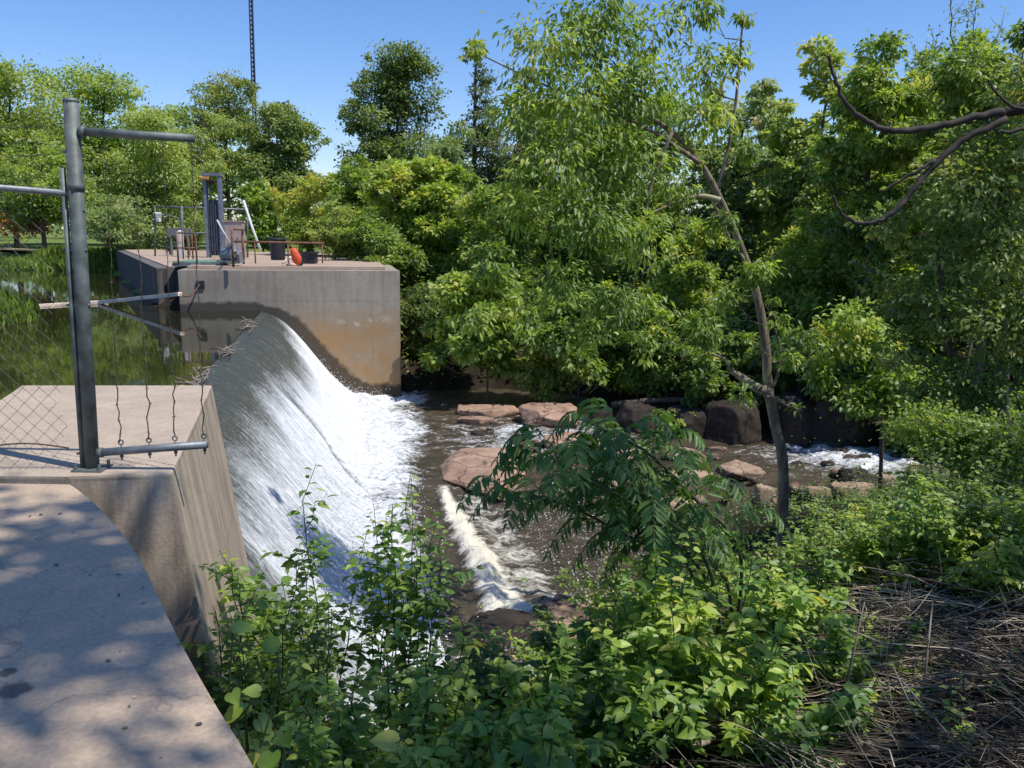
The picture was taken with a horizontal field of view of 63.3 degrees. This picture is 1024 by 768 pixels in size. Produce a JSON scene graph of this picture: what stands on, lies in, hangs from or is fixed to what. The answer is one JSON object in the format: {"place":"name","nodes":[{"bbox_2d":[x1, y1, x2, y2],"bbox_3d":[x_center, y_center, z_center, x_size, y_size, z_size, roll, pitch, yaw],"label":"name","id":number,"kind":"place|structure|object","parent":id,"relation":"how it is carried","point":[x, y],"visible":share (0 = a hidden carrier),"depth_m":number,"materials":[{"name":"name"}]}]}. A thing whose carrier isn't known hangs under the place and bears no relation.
{"place":"outdoors","nodes":[
{"label":"outdoors","id":0,"kind":"place"},
{"bbox_2d":[0,270,260,399],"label":"pond water","id":1,"kind":"structure","parent":0,"point":[217,329],"depth_m":24.79,"materials":[{"name":"green liquid"}]},
{"bbox_2d":[0,287,45,324],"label":"reeds","id":2,"kind":"object","parent":1,"relation":"in","point":[21,308],"visible":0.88,"depth_m":27.88,"materials":[{"name":"green plant"}]},
{"bbox_2d":[123,249,349,267],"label":"pavement","id":3,"kind":"structure","parent":0,"point":[158,258],"depth_m":47.41,"materials":[{"name":"concrete"}]},
{"bbox_2d":[199,173,223,257],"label":"sluice gate","id":4,"kind":"structure","parent":3,"relation":"on","point":[213,213],"depth_m":45.12,"materials":[{"name":"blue metal"}]},
{"bbox_2d":[0,228,1023,767],"bbox_3d":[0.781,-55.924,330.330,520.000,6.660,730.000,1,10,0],"label":"ground","id":5,"kind":"structure","parent":0,"point":[438,380],"depth_m":18.02,"materials":[{"name":"soil"}]},
{"bbox_2d":[0,254,60,269],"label":"reeds","id":6,"kind":"object","parent":5,"relation":"on","point":[19,262],"visible":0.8,"depth_m":60.67,"materials":[{"name":"green plant"}]},
{"bbox_2d":[0,55,104,247],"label":"tree","id":7,"kind":"object","parent":5,"relation":"on","point":[10,76],"visible":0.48,"depth_m":71.06,"materials":[{"name":"green plant"}]},
{"bbox_2d":[0,141,104,248],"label":"tree","id":8,"kind":"object","parent":5,"relation":"on","point":[47,207],"visible":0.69,"depth_m":63.48,"materials":[{"name":"green plant"}]},
{"bbox_2d":[59,242,152,271],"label":"reeds","id":9,"kind":"object","parent":5,"relation":"on","point":[99,260],"visible":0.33,"depth_m":59.87,"materials":[{"name":"green plant"}]},
{"bbox_2d":[12,53,201,244],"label":"tree","id":10,"kind":"object","parent":5,"relation":"on","point":[100,93],"visible":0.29,"depth_m":80.59,"materials":[{"name":"green plant"}]},
{"bbox_2d":[85,193,156,249],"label":"bush","id":11,"kind":"object","parent":5,"relation":"on","point":[119,212],"visible":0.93,"depth_m":58.03,"materials":[{"name":"green plant"}]},
{"bbox_2d":[0,483,253,767],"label":"walkway","id":12,"kind":"structure","parent":5,"relation":"on","point":[68,691],"depth_m":3.22,"materials":[{"name":"concrete"}]},
{"bbox_2d":[0,385,278,746],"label":"abutment","id":13,"kind":"object","parent":5,"relation":"on","point":[172,517],"visible":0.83,"depth_m":6.19,"materials":[{"name":"concrete"}]},
{"bbox_2d":[0,121,90,469],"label":"chain link fence","id":14,"kind":"object","parent":13,"relation":"on","point":[62,192],"visible":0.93,"depth_m":5.40,"materials":[{"name":"metal"}]},
{"bbox_2d":[62,97,208,472],"bbox_3d":[-2.471,-0.604,5.406,0.910,2.410,0.180,1,10,0],"label":"barrier post","id":15,"kind":"object","parent":13,"relation":"on","point":[75,130],"visible":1,"depth_m":5.38,"materials":[{"name":"metal"}]},
{"bbox_2d":[86,103,211,249],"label":"tree","id":16,"kind":"object","parent":5,"relation":"on","point":[173,163],"visible":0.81,"depth_m":68.96,"materials":[{"name":"green plant"}]},
{"bbox_2d":[116,250,186,304],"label":"retaining wall","id":17,"kind":"structure","parent":5,"relation":"on","point":[154,277],"depth_m":38.07,"materials":[{"name":"concrete"}]},
{"bbox_2d":[156,96,255,239],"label":"tree","id":18,"kind":"object","parent":5,"relation":"on","point":[206,166],"visible":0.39,"depth_m":77.02,"materials":[{"name":"green plant"}]},
{"bbox_2d":[169,67,271,220],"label":"tree","id":19,"kind":"object","parent":5,"relation":"on","point":[222,93],"visible":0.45,"depth_m":91.02,"materials":[{"name":"green plant"}]},
{"bbox_2d":[224,620,280,752],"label":"grape vine","id":20,"kind":"object","parent":5,"relation":"on","point":[269,645],"visible":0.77,"depth_m":3.46,"materials":[{"name":"green plant"}]},
{"bbox_2d":[180,537,335,763],"bbox_3d":[-1.814,2.040,5.830,1.113,1.957,1.195,-4,11,-23],"label":"shrub","id":21,"kind":"object","parent":5,"relation":"on","point":[222,705],"visible":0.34,"depth_m":5.66,"materials":[{"name":"green plant"}]},
{"bbox_2d":[235,175,284,251],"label":"tree","id":22,"kind":"object","parent":5,"relation":"on","point":[259,202],"visible":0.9,"depth_m":67.85,"materials":[{"name":"green plant"}]},
{"bbox_2d":[228,100,331,248],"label":"tree","id":23,"kind":"object","parent":5,"relation":"on","point":[291,128],"visible":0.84,"depth_m":79.04,"materials":[{"name":"green plant"}]},
{"bbox_2d":[177,265,400,396],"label":"pier","id":24,"kind":"structure","parent":5,"relation":"on","point":[345,324],"depth_m":33.81,"materials":[{"name":"concrete"}]},
{"bbox_2d":[187,260,384,269],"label":"deck","id":25,"kind":"structure","parent":24,"relation":"on","point":[319,265],"depth_m":34.44,"materials":[{"name":"concrete"}]},
{"bbox_2d":[204,599,392,762],"bbox_3d":[-1.475,2.208,5.735,1.273,1.520,1.612,1,10,0],"label":"shrub","id":26,"kind":"object","parent":5,"relation":"on","point":[315,641],"visible":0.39,"depth_m":5.67,"materials":[{"name":"green plant"}]},
{"bbox_2d":[267,172,332,253],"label":"tree","id":27,"kind":"object","parent":5,"relation":"on","point":[292,217],"visible":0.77,"depth_m":50.11,"materials":[{"name":"green plant"}]},
{"bbox_2d":[215,465,393,763],"bbox_3d":[-1.805,2.031,7.042,1.584,2.797,1.252,-5,12,-27],"label":"shrub","id":28,"kind":"object","parent":5,"relation":"on","point":[281,611],"visible":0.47,"depth_m":6.89,"materials":[{"name":"green plant"}]},
{"bbox_2d":[223,701,399,767],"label":"grape vine","id":29,"kind":"object","parent":5,"relation":"on","point":[265,756],"visible":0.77,"depth_m":3.53,"materials":[{"name":"green plant"}]},
{"bbox_2d":[237,657,398,767],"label":"shrub","id":30,"kind":"object","parent":5,"relation":"on","point":[313,746],"visible":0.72,"depth_m":4.37,"materials":[{"name":"green plant"}]},
{"bbox_2d":[301,199,360,260],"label":"shrub","id":31,"kind":"object","parent":5,"relation":"on","point":[325,234],"visible":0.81,"depth_m":42.02,"materials":[{"name":"green plant"}]},
{"bbox_2d":[320,153,391,256],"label":"tree","id":32,"kind":"object","parent":5,"relation":"on","point":[351,177],"visible":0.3,"depth_m":48.37,"materials":[{"name":"green plant"}]},
{"bbox_2d":[0,142,729,235],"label":"distant woods","id":33,"kind":"object","parent":5,"relation":"on","point":[325,199],"visible":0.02,"depth_m":121.86,"materials":[{"name":"green plant"}]},
{"bbox_2d":[333,209,429,283],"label":"bush","id":34,"kind":"object","parent":5,"relation":"on","point":[373,240],"visible":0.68,"depth_m":40.67,"materials":[{"name":"green plant"}]},
{"bbox_2d":[333,35,451,240],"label":"tree","id":35,"kind":"object","parent":5,"relation":"on","point":[392,79],"visible":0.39,"depth_m":58.20,"materials":[{"name":"green plant"}]},
{"bbox_2d":[286,603,516,767],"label":"shrub","id":36,"kind":"object","parent":5,"relation":"on","point":[450,745],"visible":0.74,"depth_m":4.75,"materials":[{"name":"green plant"}]},
{"bbox_2d":[340,473,484,740],"bbox_3d":[-0.970,2.088,7.161,1.478,2.615,0.981,9,13,39],"label":"shrub","id":37,"kind":"object","parent":5,"relation":"on","point":[415,598],"visible":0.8,"depth_m":7.01,"materials":[{"name":"green plant"}]},
{"bbox_2d":[347,150,479,293],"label":"tree","id":38,"kind":"object","parent":5,"relation":"on","point":[416,202],"visible":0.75,"depth_m":43.19,"materials":[{"name":"green plant"}]},
{"bbox_2d":[400,280,450,372],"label":"bush","id":39,"kind":"object","parent":5,"relation":"on","point":[419,311],"visible":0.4,"depth_m":37.09,"materials":[{"name":"green plant"}]},
{"bbox_2d":[410,118,492,247],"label":"tree","id":40,"kind":"object","parent":5,"relation":"on","point":[449,150],"visible":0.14,"depth_m":49.99,"materials":[{"name":"green plant"}]},
{"bbox_2d":[361,622,551,737],"bbox_3d":[-0.296,2.424,6.591,1.668,1.028,1.249,1,10,0],"label":"shrub","id":41,"kind":"object","parent":5,"relation":"on","point":[482,683],"visible":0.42,"depth_m":6.26,"materials":[{"name":"green plant"}]},
{"bbox_2d":[444,41,509,222],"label":"tree","id":42,"kind":"object","parent":5,"relation":"on","point":[480,169],"visible":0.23,"depth_m":57.08,"materials":[{"name":"green plant"}]},
{"bbox_2d":[416,261,541,403],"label":"shrub","id":43,"kind":"object","parent":5,"relation":"on","point":[456,294],"visible":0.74,"depth_m":33.01,"materials":[{"name":"green plant"}]},
{"bbox_2d":[439,178,563,300],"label":"tree","id":44,"kind":"object","parent":5,"relation":"on","point":[466,207],"visible":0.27,"depth_m":40.95,"materials":[{"name":"green plant"}]},
{"bbox_2d":[395,652,617,767],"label":"shrub","id":45,"kind":"object","parent":5,"relation":"on","point":[524,723],"visible":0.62,"depth_m":4.74,"materials":[{"name":"green plant"}]},
{"bbox_2d":[486,67,565,260],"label":"tree","id":46,"kind":"object","parent":5,"relation":"on","point":[519,148],"visible":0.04,"depth_m":53.30,"materials":[{"name":"green plant"}]},
{"bbox_2d":[481,729,575,767],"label":"grape vine","id":47,"kind":"object","parent":5,"relation":"on","point":[522,749],"visible":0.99,"depth_m":4.27,"materials":[{"name":"green plant"}]},
{"bbox_2d":[506,353,576,402],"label":"shrub","id":48,"kind":"object","parent":5,"relation":"on","point":[525,373],"visible":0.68,"depth_m":33.67,"materials":[{"name":"green plant"}]},
{"bbox_2d":[508,111,632,291],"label":"tree","id":49,"kind":"object","parent":5,"relation":"on","point":[596,275],"visible":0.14,"depth_m":43.75,"materials":[{"name":"green plant"}]},
{"bbox_2d":[469,626,681,767],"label":"shrub","id":50,"kind":"object","parent":5,"relation":"on","point":[612,697],"visible":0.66,"depth_m":5.08,"materials":[{"name":"green plant"}]},
{"bbox_2d":[503,604,655,673],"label":"shrub","id":51,"kind":"object","parent":5,"relation":"on","point":[535,653],"visible":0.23,"depth_m":8.38,"materials":[{"name":"green plant"}]},
{"bbox_2d":[511,278,654,407],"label":"shrub","id":52,"kind":"object","parent":5,"relation":"on","point":[573,364],"visible":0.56,"depth_m":31.98,"materials":[{"name":"green plant"}]},
{"bbox_2d":[456,397,798,690],"bbox_3d":[0.757,1.357,5.929,2.255,2.526,1.508,-5,12,-27],"label":"sumac","id":53,"kind":"object","parent":5,"relation":"on","point":[632,506],"visible":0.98,"depth_m":5.61,"materials":[{"name":"green plant"}]},
{"bbox_2d":[530,564,741,725],"bbox_3d":[1.018,2.013,6.245,1.517,1.418,1.194,-7,13,-38],"label":"shrub","id":54,"kind":"object","parent":5,"relation":"on","point":[582,634],"visible":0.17,"depth_m":6.17,"materials":[{"name":"green plant"}]},
{"bbox_2d":[443,0,829,572],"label":"leaning tree","id":55,"kind":"object","parent":5,"relation":"on","point":[610,164],"visible":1,"depth_m":12.37,"materials":[{"name":"green plant"}]},
{"bbox_2d":[613,402,660,433],"bbox_3d":[4.547,1.798,30.299,1.966,2.167,1.733,-6,13,-34],"label":"boulder","id":56,"kind":"object","parent":5,"relation":"on","point":[628,414],"visible":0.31,"depth_m":29.66,"materials":[{"name":"stone"}]},
{"bbox_2d":[595,293,684,398],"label":"shrub","id":57,"kind":"object","parent":5,"relation":"on","point":[630,378],"visible":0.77,"depth_m":32.65,"materials":[{"name":"green plant"}]},
{"bbox_2d":[552,545,738,643],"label":"shrub","id":58,"kind":"object","parent":5,"relation":"on","point":[600,603],"visible":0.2,"depth_m":8.51,"materials":[{"name":"green plant"}]},
{"bbox_2d":[283,410,1023,767],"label":"undergrowth","id":59,"kind":"object","parent":5,"relation":"on","point":[805,748],"visible":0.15,"depth_m":10.00,"materials":[{"name":"green plant"}]},
{"bbox_2d":[584,88,724,297],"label":"tree","id":60,"kind":"object","parent":5,"relation":"on","point":[675,214],"visible":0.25,"depth_m":41.63,"materials":[{"name":"green plant"}]},
{"bbox_2d":[656,405,705,438],"bbox_3d":[6.189,1.859,29.613,2.198,2.135,1.927,1,10,0],"label":"boulder","id":61,"kind":"object","parent":5,"relation":"on","point":[697,423],"visible":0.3,"depth_m":28.71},
{"bbox_2d":[636,215,729,342],"bbox_3d":[7.862,-3.810,36.954,5.037,7.400,5.579,1,10,0],"label":"tree","id":62,"kind":"object","parent":5,"relation":"on","point":[676,283],"visible":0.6,"depth_m":35.83,"materials":[{"name":"green plant"}]},
{"bbox_2d":[400,207,992,415],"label":"undergrowth","id":63,"kind":"object","parent":5,"relation":"on","point":[751,325],"visible":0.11,"depth_m":37.52,"materials":[{"name":"green plant"}]},
{"bbox_2d":[575,529,829,767],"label":"shrub","id":64,"kind":"object","parent":5,"relation":"on","point":[695,650],"visible":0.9,"depth_m":5.27,"materials":[{"name":"green plant"}]},
{"bbox_2d":[659,314,761,391],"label":"shrub","id":65,"kind":"object","parent":5,"relation":"on","point":[735,349],"visible":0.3,"depth_m":30.99,"materials":[{"name":"green plant"}]},
{"bbox_2d":[680,348,741,409],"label":"shrub","id":66,"kind":"object","parent":5,"relation":"on","point":[709,383],"visible":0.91,"depth_m":29.17,"materials":[{"name":"green plant"}]},
{"bbox_2d":[675,77,789,281],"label":"tree","id":67,"kind":"object","parent":5,"relation":"on","point":[733,188],"visible":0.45,"depth_m":42.01,"materials":[{"name":"green plant"}]},
{"bbox_2d":[704,398,761,444],"bbox_3d":[7.707,1.909,28.965,1.855,2.797,1.801,-9,14,-42],"label":"boulder","id":68,"kind":"object","parent":5,"relation":"on","point":[728,423],"visible":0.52,"depth_m":28.29,"materials":[{"name":"stone"}]},
{"bbox_2d":[718,91,798,263],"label":"tree","id":69,"kind":"object","parent":5,"relation":"on","point":[786,107],"visible":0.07,"depth_m":47.79,"materials":[{"name":"green plant"}]},
{"bbox_2d":[723,538,852,658],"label":"shrub","id":70,"kind":"object","parent":5,"relation":"on","point":[768,595],"visible":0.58,"depth_m":6.92,"materials":[{"name":"green plant"}]},
{"bbox_2d":[777,390,814,448],"bbox_3d":[9.823,1.915,28.881,1.520,3.209,1.650,5,11,23],"label":"boulder","id":71,"kind":"object","parent":5,"relation":"on","point":[797,429],"visible":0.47,"depth_m":28.13,"materials":[{"name":"stone"}]},
{"bbox_2d":[743,327,851,409],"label":"shrub","id":72,"kind":"object","parent":5,"relation":"on","point":[786,381],"visible":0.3,"depth_m":29.39,"materials":[{"name":"green plant"}]},
{"bbox_2d":[717,665,878,767],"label":"shrub","id":73,"kind":"object","parent":5,"relation":"on","point":[854,698],"visible":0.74,"depth_m":4.93,"materials":[{"name":"green plant"}]},
{"bbox_2d":[727,492,868,585],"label":"shrub","id":74,"kind":"object","parent":5,"relation":"on","point":[816,509],"visible":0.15,"depth_m":9.45,"materials":[{"name":"green plant"}]},
{"bbox_2d":[745,33,877,257],"bbox_3d":[14.606,-10.348,39.848,6.291,11.887,6.433,-6,12,-33],"label":"tree","id":75,"kind":"object","parent":5,"relation":"on","point":[785,190],"visible":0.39,"depth_m":39.41,"materials":[{"name":"green plant"}]},
{"bbox_2d":[744,206,882,331],"bbox_3d":[12.880,-3.409,36.063,5.368,8.555,6.202,-3,11,-18],"label":"tree","id":76,"kind":"object","parent":5,"relation":"on","point":[817,275],"visible":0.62,"depth_m":34.64,"materials":[{"name":"green plant"}]},
{"bbox_2d":[645,474,1023,767],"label":"brush pile","id":77,"kind":"object","parent":5,"relation":"on","point":[955,647],"visible":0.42,"depth_m":5.43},
{"bbox_2d":[687,601,1010,748],"bbox_3d":[2.175,1.877,5.441,2.173,0.977,0.364,0,10,-6],"label":"fallen branch","id":78,"kind":"object","parent":77,"relation":"on","point":[716,738],"visible":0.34,"depth_m":5.39,"materials":[{"name":"brown wood"}]},
{"bbox_2d":[754,592,930,701],"bbox_3d":[2.337,1.963,5.976,1.204,0.822,0.839,1,10,0],"label":"shrub","id":79,"kind":"object","parent":5,"relation":"on","point":[841,623],"visible":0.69,"depth_m":5.91,"materials":[{"name":"green plant"}]},
{"bbox_2d":[812,389,885,447],"bbox_3d":[11.423,1.879,28.855,2.923,3.365,2.026,1,10,0],"label":"boulder","id":80,"kind":"object","parent":5,"relation":"on","point":[829,430],"visible":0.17,"depth_m":28.07,"materials":[{"name":"stone"}]},
{"bbox_2d":[797,28,929,372],"bbox_3d":[12.854,-6.090,30.282,4.493,12.819,4.312,1,10,0],"label":"tree","id":81,"kind":"object","parent":5,"relation":"on","point":[880,98],"visible":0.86,"depth_m":29.45,"materials":[{"name":"green plant"}]},
{"bbox_2d":[782,489,950,600],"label":"shrub","id":82,"kind":"object","parent":5,"relation":"on","point":[856,557],"visible":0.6,"depth_m":7.82,"materials":[{"name":"green plant"}]},
{"bbox_2d":[723,563,1023,767],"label":"leaf litter","id":83,"kind":"object","parent":5,"relation":"on","point":[930,721],"visible":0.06,"depth_m":5.25,"materials":[{"name":"plant"}]},
{"bbox_2d":[799,68,951,314],"bbox_3d":[14.724,-6.947,33.212,6.121,11.005,6.112,1,10,0],"label":"tree","id":84,"kind":"object","parent":5,"relation":"on","point":[923,110],"visible":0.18,"depth_m":32.30,"materials":[{"name":"green plant"}]},
{"bbox_2d":[812,461,943,541],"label":"shrub","id":85,"kind":"object","parent":5,"relation":"on","point":[891,492],"visible":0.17,"depth_m":10.29,"materials":[{"name":"green plant"}]},
{"bbox_2d":[796,296,984,498],"bbox_3d":[7.055,0.668,15.972,2.961,4.692,2.883,1,10,0],"label":"tree","id":86,"kind":"object","parent":5,"relation":"on","point":[856,340],"visible":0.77,"depth_m":15.85,"materials":[{"name":"green plant"}]},
{"bbox_2d":[791,665,1023,752],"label":"fallen branch","id":87,"kind":"object","parent":5,"relation":"on","point":[921,730],"visible":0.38,"depth_m":4.75,"materials":[{"name":"brown wood"}]},
{"bbox_2d":[846,258,978,385],"bbox_3d":[16.000,-1.684,33.261,4.903,6.655,6.029,1,10,0],"label":"tree","id":88,"kind":"object","parent":5,"relation":"on","point":[928,346],"visible":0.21,"depth_m":31.41,"materials":[{"name":"green plant"}]},
{"bbox_2d":[839,474,1023,592],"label":"shrub","id":89,"kind":"object","parent":5,"relation":"on","point":[917,545],"visible":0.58,"depth_m":7.50,"materials":[{"name":"green plant"}]},
{"bbox_2d":[843,48,1023,494],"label":"tree","id":90,"kind":"object","parent":5,"relation":"on","point":[995,269],"visible":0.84,"depth_m":12.78,"materials":[{"name":"green plant"}]},
{"bbox_2d":[903,674,984,763],"bbox_3d":[2.534,1.887,4.782,0.256,0.625,0.660,-1,11,-11],"label":"sprout","id":91,"kind":"object","parent":5,"relation":"on","point":[952,709],"visible":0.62,"depth_m":4.75,"materials":[{"name":"green plant"}]},
{"bbox_2d":[871,392,1023,518],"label":"shrub","id":92,"kind":"object","parent":5,"relation":"on","point":[966,438],"visible":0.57,"depth_m":11.60,"materials":[{"name":"green plant"}]},
{"bbox_2d":[889,23,1007,266],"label":"tree","id":93,"kind":"object","parent":5,"relation":"on","point":[983,35],"visible":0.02,"depth_m":43.23,"materials":[{"name":"green plant"}]},
{"bbox_2d":[882,437,1023,532],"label":"shrub","id":94,"kind":"object","parent":5,"relation":"on","point":[988,478],"visible":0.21,"depth_m":10.19,"materials":[{"name":"green plant"}]},
{"bbox_2d":[893,18,1023,388],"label":"tree","id":95,"kind":"object","parent":5,"relation":"on","point":[957,85],"visible":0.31,"depth_m":26.04,"materials":[{"name":"green plant"}]},
{"bbox_2d":[907,0,1023,378],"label":"tree","id":96,"kind":"object","parent":5,"relation":"on","point":[977,2],"visible":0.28,"depth_m":28.34,"materials":[{"name":"plant"}]},
{"bbox_2d":[921,459,1023,610],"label":"shrub","id":97,"kind":"object","parent":5,"relation":"on","point":[1000,547],"visible":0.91,"depth_m":6.84,"materials":[{"name":"green plant"}]},
{"bbox_2d":[0,0,1023,233],"label":"sky","id":98,"kind":"structure","parent":0,"point":[307,45],"materials":[{"name":"blue"}]},
{"bbox_2d":[357,387,971,700],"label":"river water","id":99,"kind":"structure","parent":0,"point":[505,558],"depth_m":22.40,"materials":[{"name":"liquid"}]},
{"bbox_2d":[196,312,444,739],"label":"falling water","id":100,"kind":"structure","parent":99,"relation":"on","point":[264,400],"depth_m":18.12,"materials":[{"name":"liquid"}]},
{"bbox_2d":[269,362,485,654],"bbox_3d":[-4.058,1.219,23.663,4.280,2.702,22.131,-2,11,-13],"label":"spray","id":101,"kind":"object","parent":99,"relation":"on","point":[381,483],"visible":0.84,"depth_m":21.29,"materials":[{"name":"liquid"}]},
{"bbox_2d":[440,447,525,501],"bbox_3d":[-1.016,2.734,24.135,2.959,1.180,4.264,1,10,0],"label":"rock","id":102,"kind":"object","parent":99,"relation":"in","point":[463,467],"visible":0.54,"depth_m":23.43,"materials":[{"name":"stone"}]},
{"bbox_2d":[457,404,520,418],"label":"rock","id":103,"kind":"object","parent":99,"relation":"in","point":[495,411],"visible":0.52,"depth_m":31.66,"materials":[{"name":"stone"}]},
{"bbox_2d":[462,608,537,654],"bbox_3d":[-0.092,4.639,14.690,1.527,0.930,1.334,-4,12,-25],"label":"rock","id":104,"kind":"object","parent":99,"relation":"in","point":[506,620],"visible":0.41,"depth_m":14.56,"materials":[{"name":"stone"}]},
{"bbox_2d":[518,402,577,428],"bbox_3d":[1.343,1.459,30.890,2.234,1.345,2.030,1,10,0],"label":"rock","id":105,"kind":"object","parent":99,"relation":"in","point":[547,414],"visible":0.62,"depth_m":30.29,"materials":[{"name":"stone"}]},
{"bbox_2d":[715,459,767,480],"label":"rock","id":106,"kind":"object","parent":99,"relation":"in","point":[737,470],"visible":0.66,"depth_m":24.48,"materials":[{"name":"beige stone"}]},
{"bbox_2d":[827,54,1023,225],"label":"branch","id":107,"kind":"object","parent":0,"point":[1000,115],"visible":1,"depth_m":6.71,"materials":[{"name":"grey plant"}]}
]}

